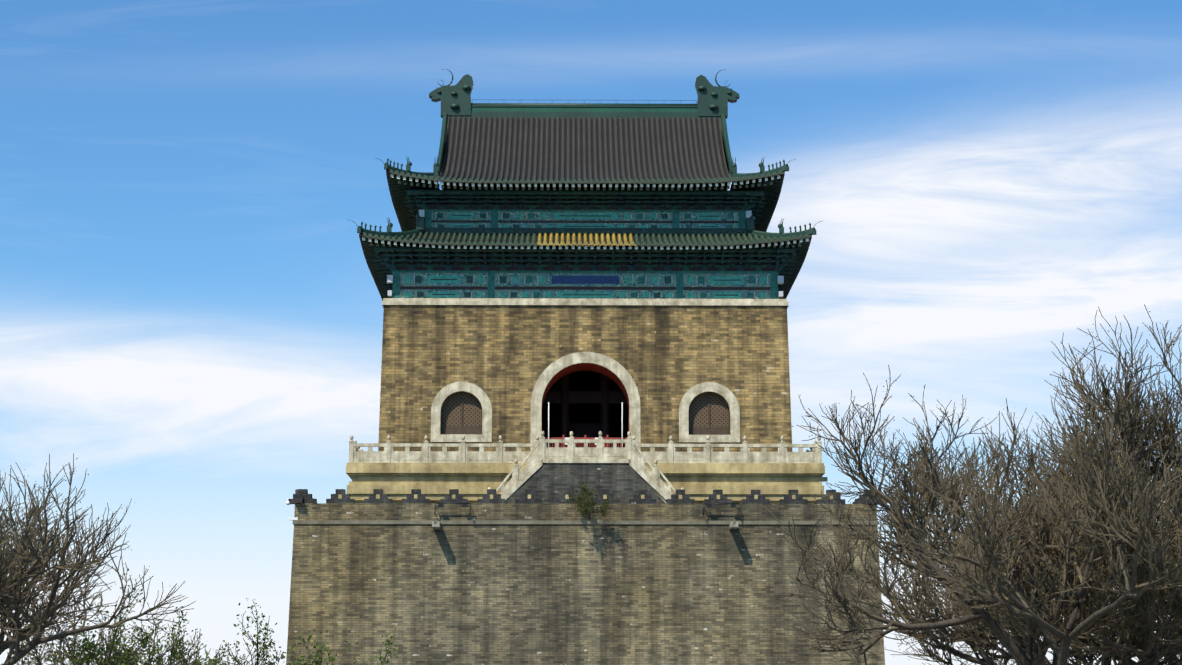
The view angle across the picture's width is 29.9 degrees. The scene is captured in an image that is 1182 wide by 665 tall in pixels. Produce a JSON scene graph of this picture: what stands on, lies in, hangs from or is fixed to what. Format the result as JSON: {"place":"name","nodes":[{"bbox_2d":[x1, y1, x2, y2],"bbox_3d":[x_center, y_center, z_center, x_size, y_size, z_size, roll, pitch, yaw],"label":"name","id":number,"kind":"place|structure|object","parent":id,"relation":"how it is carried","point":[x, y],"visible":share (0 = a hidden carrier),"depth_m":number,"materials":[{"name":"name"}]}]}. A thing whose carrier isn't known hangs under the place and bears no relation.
{"place":"outdoors","nodes":[
{"label":"outdoors","id":0,"kind":"place"},
{"bbox_2d":[0,0,1181,664],"label":"sky","id":1,"kind":"structure","parent":0,"point":[191,308],"materials":[{"name":"blue"}]},
{"label":"ground","id":2,"kind":"structure","parent":0,"visible":0},
{"bbox_2d":[0,465,135,654],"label":"bare tree","id":3,"kind":"object","parent":2,"relation":"on","point":[5,645],"depth_m":66.04,"materials":[{"name":"brown plant"}]},
{"bbox_2d":[7,610,166,664],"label":"green tree","id":4,"kind":"object","parent":2,"relation":"on","point":[64,649],"visible":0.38,"depth_m":70.29,"materials":[{"name":"green plant"}]},
{"bbox_2d":[1,597,171,664],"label":"bush","id":5,"kind":"object","parent":4,"relation":"on","point":[60,655],"visible":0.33,"depth_m":70.29,"materials":[{"name":"green plant"}]},
{"bbox_2d":[0,453,195,664],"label":"bare tree","id":6,"kind":"object","parent":2,"relation":"on","point":[18,579],"visible":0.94,"depth_m":59.70,"materials":[{"name":"brown plant"}]},
{"bbox_2d":[43,596,200,664],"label":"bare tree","id":7,"kind":"object","parent":2,"relation":"on","point":[102,638],"visible":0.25,"depth_m":72.55,"materials":[{"name":"green plant"}]},
{"bbox_2d":[46,604,185,664],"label":"shrub","id":8,"kind":"object","parent":7,"relation":"on","point":[99,643],"visible":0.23,"depth_m":72.25,"materials":[{"name":"green plant"}]},
{"bbox_2d":[65,580,213,664],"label":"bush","id":9,"kind":"object","parent":2,"relation":"on","point":[111,651],"visible":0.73,"depth_m":66.67,"materials":[{"name":"green plant"}]},
{"bbox_2d":[62,569,224,664],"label":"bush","id":10,"kind":"object","parent":9,"relation":"on","point":[87,646],"visible":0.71,"depth_m":66.61,"materials":[{"name":"green plant"}]},
{"bbox_2d":[148,616,270,664],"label":"bush","id":11,"kind":"object","parent":2,"relation":"on","point":[218,653],"visible":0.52,"depth_m":70.62,"materials":[{"name":"green plant"}]},
{"bbox_2d":[151,631,262,663],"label":"leaves","id":12,"kind":"object","parent":11,"relation":"on","point":[204,653],"visible":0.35,"depth_m":71.25,"materials":[{"name":"green plant"}]},
{"bbox_2d":[195,598,357,664],"bbox_3d":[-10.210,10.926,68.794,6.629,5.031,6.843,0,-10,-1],"label":"green tree foliage","id":13,"kind":"object","parent":2,"relation":"on","point":[270,646],"visible":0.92,"depth_m":67.25,"materials":[{"name":"green plant"}]},
{"bbox_2d":[268,630,401,664],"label":"shrub","id":14,"kind":"object","parent":2,"relation":"on","point":[355,659],"visible":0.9,"depth_m":72.86,"materials":[{"name":"green plant"}]},
{"bbox_2d":[260,626,443,664],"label":"green tree foliage","id":15,"kind":"object","parent":14,"relation":"on","point":[370,659],"visible":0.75,"depth_m":72.89,"materials":[{"name":"green plant"}]},
{"bbox_2d":[286,524,884,664],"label":"tower base","id":16,"kind":"object","parent":2,"relation":"on","point":[569,594],"visible":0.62,"depth_m":119.10,"materials":[{"name":"grey brick"}]},
{"bbox_2d":[432,521,737,528],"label":"water spouts","id":17,"kind":"object","parent":16,"relation":"on","point":[438,525],"visible":0.85,"depth_m":118.71,"materials":[{"name":"stone"}]},
{"bbox_2d":[294,503,876,520],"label":"parapet","id":18,"kind":"structure","parent":16,"relation":"on","point":[565,512],"depth_m":120.02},
{"bbox_2d":[286,498,297,519],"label":"security camera","id":19,"kind":"object","parent":18,"relation":"on","point":[291,518],"visible":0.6,"depth_m":119.81,"materials":[{"name":"white paint"}]},
{"bbox_2d":[288,489,878,504],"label":"base merlons","id":20,"kind":"object","parent":18,"relation":"on","point":[491,496],"visible":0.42,"depth_m":120.17,"materials":[{"name":"grey brick"}]},
{"bbox_2d":[501,459,670,502],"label":"stair stone","id":21,"kind":"object","parent":18,"relation":"on","point":[512,491],"visible":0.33,"depth_m":121.16,"materials":[{"name":"white stone"}]},
{"bbox_2d":[434,503,738,514],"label":"floodlights","id":22,"kind":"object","parent":18,"relation":"attached to","point":[709,505],"depth_m":119.66,"materials":[{"name":"grey metal"}]},
{"bbox_2d":[568,477,613,518],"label":"shrub","id":23,"kind":"object","parent":18,"relation":"attached to","point":[580,502],"depth_m":119.25,"materials":[{"name":"green plant"}]},
{"bbox_2d":[506,463,665,503],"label":"stair block","id":24,"kind":"structure","parent":16,"relation":"on","point":[548,483],"depth_m":121.11,"materials":[{"name":"grey stone"}]},
{"bbox_2d":[293,520,878,524],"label":"ledge","id":25,"kind":"object","parent":16,"relation":"on","point":[529,522],"visible":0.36,"depth_m":119.83,"materials":[{"name":"grey stone"}]},
{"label":"base terrace floor","id":26,"kind":"structure","parent":16,"relation":"on","visible":0},
{"bbox_2d":[346,463,824,503],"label":"terrace base","id":27,"kind":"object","parent":26,"relation":"on","point":[472,492],"depth_m":122.93,"materials":[{"name":"stone"}]},
{"bbox_2d":[378,305,791,451],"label":"brick wall","id":28,"kind":"structure","parent":27,"relation":"on","point":[504,357],"depth_m":125.88,"materials":[{"name":"brown brick"}]},
{"bbox_2d":[431,352,739,450],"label":"arch surrounds","id":29,"kind":"object","parent":28,"relation":"attached to","point":[551,370],"visible":0.9,"depth_m":125.26,"materials":[{"name":"stone"}]},
{"bbox_2d":[441,392,729,434],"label":"arched windows","id":30,"kind":"structure","parent":28,"relation":"attached to","point":[709,413],"depth_m":125.59,"materials":[{"name":"brown wood"}]},
{"bbox_2d":[382,298,788,308],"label":"stone cornice","id":31,"kind":"structure","parent":28,"relation":"on","point":[584,301],"depth_m":126.40,"materials":[{"name":"stone"}]},
{"bbox_2d":[392,273,777,298],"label":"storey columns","id":32,"kind":"structure","parent":31,"relation":"on","point":[443,279],"depth_m":127.10,"materials":[{"name":"teal wood"}]},
{"bbox_2d":[392,246,778,298],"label":"bracket frieze","id":33,"kind":"object","parent":31,"relation":"on","point":[622,286],"visible":0.12,"depth_m":127.19,"materials":[{"name":"teal wood"}]},
{"bbox_2d":[373,249,797,297],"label":"dougong","id":34,"kind":"object","parent":33,"relation":"on","point":[389,265],"visible":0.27,"depth_m":127.03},
{"bbox_2d":[374,246,796,289],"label":"roof eave","id":35,"kind":"object","parent":34,"relation":"on","point":[378,250],"visible":0.4,"depth_m":126.46,"materials":[{"name":"teal wood"}]},
{"bbox_2d":[361,237,809,299],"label":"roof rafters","id":36,"kind":"object","parent":33,"relation":"on","point":[801,246],"visible":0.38,"depth_m":126.68,"materials":[{"name":"teal wood"}]},
{"bbox_2d":[359,234,811,300],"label":"roof under board","id":37,"kind":"structure","parent":36,"relation":"on","point":[361,235],"depth_m":125.73,"materials":[{"name":"teal wood"}]},
{"bbox_2d":[404,234,759,243],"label":"roof tiles","id":38,"kind":"object","parent":37,"relation":"on","point":[582,237],"visible":0.08,"depth_m":128.23,"materials":[{"name":"black tile"}]},
{"bbox_2d":[357,217,815,237],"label":"roof ridge ornaments","id":39,"kind":"object","parent":38,"relation":"on","point":[781,233],"visible":0.38,"depth_m":127.23},
{"bbox_2d":[350,100,820,227],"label":"lightning wires","id":40,"kind":"object","parent":39,"relation":"on","point":[670,100],"visible":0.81,"depth_m":140.57,"materials":[{"name":"grey metal"}]},
{"bbox_2d":[416,214,754,234],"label":"roof ridge","id":41,"kind":"structure","parent":37,"relation":"on","point":[420,222],"depth_m":129.24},
{"bbox_2d":[424,211,745,227],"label":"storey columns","id":42,"kind":"structure","parent":41,"relation":"on","point":[494,219],"depth_m":129.49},
{"bbox_2d":[424,195,746,246],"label":"bracket frieze","id":43,"kind":"object","parent":41,"relation":"on","point":[476,221],"visible":0.1,"depth_m":129.58,"materials":[{"name":"teal wood"}]},
{"bbox_2d":[405,192,765,229],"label":"dougong","id":44,"kind":"object","parent":43,"relation":"on","point":[749,205],"visible":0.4,"depth_m":129.35,"materials":[{"name":"teal wood"}]},
{"bbox_2d":[406,190,764,223],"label":"roof eave","id":45,"kind":"object","parent":44,"relation":"on","point":[759,194],"visible":0.42,"depth_m":128.76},
{"bbox_2d":[386,171,784,230],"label":"roof under board","id":46,"kind":"structure","parent":43,"relation":"on","point":[551,185],"depth_m":143.38,"materials":[{"name":"teal wood"}]},
{"bbox_2d":[429,69,739,176],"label":"roof ridges","id":47,"kind":"object","parent":46,"relation":"on","point":[712,101],"visible":0.73,"depth_m":140.17,"materials":[{"name":"green ceramic"}]},
{"bbox_2d":[442,118,727,181],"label":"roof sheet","id":48,"kind":"object","parent":46,"relation":"on","point":[587,161],"visible":0.06,"depth_m":136.44,"materials":[{"name":"black tile"}]},
{"bbox_2d":[441,130,728,189],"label":"roof gables","id":49,"kind":"object","parent":48,"relation":"on","point":[445,188],"visible":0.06,"depth_m":135.87,"materials":[{"name":"tile"}]},
{"bbox_2d":[386,116,784,228],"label":"roof tiles","id":50,"kind":"object","parent":48,"relation":"on","point":[462,179],"visible":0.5,"depth_m":135.81,"materials":[{"name":"grey tile"}]},
{"bbox_2d":[388,174,782,231],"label":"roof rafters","id":51,"kind":"object","parent":46,"relation":"on","point":[401,186],"visible":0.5,"depth_m":129.00,"materials":[{"name":"teal wood"}]},
{"bbox_2d":[384,156,788,176],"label":"roof ridge ornaments","id":52,"kind":"object","parent":46,"relation":"on","point":[783,168],"visible":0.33,"depth_m":128.82},
{"bbox_2d":[419,210,751,217],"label":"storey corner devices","id":53,"kind":"object","parent":43,"relation":"attached to","point":[422,213],"visible":0.4,"depth_m":129.13,"materials":[{"name":"teal wood"}]},
{"bbox_2d":[363,231,810,284],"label":"roof tiles","id":54,"kind":"object","parent":37,"relation":"on","point":[768,239],"visible":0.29,"depth_m":126.85,"materials":[{"name":"grey tile"}]},
{"bbox_2d":[387,275,783,296],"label":"storey corner devices","id":55,"kind":"object","parent":33,"relation":"attached to","point":[780,279],"visible":1,"depth_m":126.70,"materials":[{"name":"grey"}]},
{"bbox_2d":[349,431,821,497],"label":"marble balustrade","id":56,"kind":"object","parent":27,"relation":"on","point":[541,450],"visible":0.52,"depth_m":123.20,"materials":[{"name":"white stone"}]},
{"bbox_2d":[356,476,827,481],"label":"sumeru waist panels","id":57,"kind":"object","parent":27,"relation":"attached to","point":[407,478],"visible":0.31,"depth_m":123.09,"materials":[{"name":"stone"}]},
{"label":"interior floor","id":58,"kind":"structure","parent":27,"relation":"on","visible":0},
{"bbox_2d":[543,374,626,446],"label":"red interior timber","id":59,"kind":"object","parent":58,"relation":"on","point":[604,397],"visible":0.19,"depth_m":130.05,"materials":[{"name":"black wood"}]},
{"bbox_2d":[548,402,622,446],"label":"white poles and signs","id":60,"kind":"object","parent":58,"relation":"on","point":[595,438],"visible":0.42,"depth_m":125.39,"materials":[{"name":"white metal"}]},
{"bbox_2d":[545,435,626,446],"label":"railing","id":61,"kind":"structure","parent":58,"relation":"on","point":[584,437],"depth_m":125.43,"materials":[{"name":"paint"}]},
{"bbox_2d":[763,365,1181,664],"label":"tree","id":62,"kind":"object","parent":2,"relation":"on","point":[1025,606],"visible":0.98,"depth_m":60.17,"materials":[{"name":"brown plant"}]},
{"bbox_2d":[812,384,1181,664],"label":"bare tree","id":63,"kind":"object","parent":2,"relation":"on","point":[988,657],"visible":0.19,"depth_m":73.83,"materials":[{"name":"brown plant"}]},
{"bbox_2d":[949,304,1181,664],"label":"tree","id":64,"kind":"object","parent":2,"relation":"on","point":[1114,414],"visible":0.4,"depth_m":62.39,"materials":[{"name":"brown plant"}]},
{"bbox_2d":[1116,434,1179,633],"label":"bare tree","id":65,"kind":"object","parent":2,"relation":"on","point":[1156,534],"depth_m":69.14,"materials":[{"name":"brown plant"}]}
]}

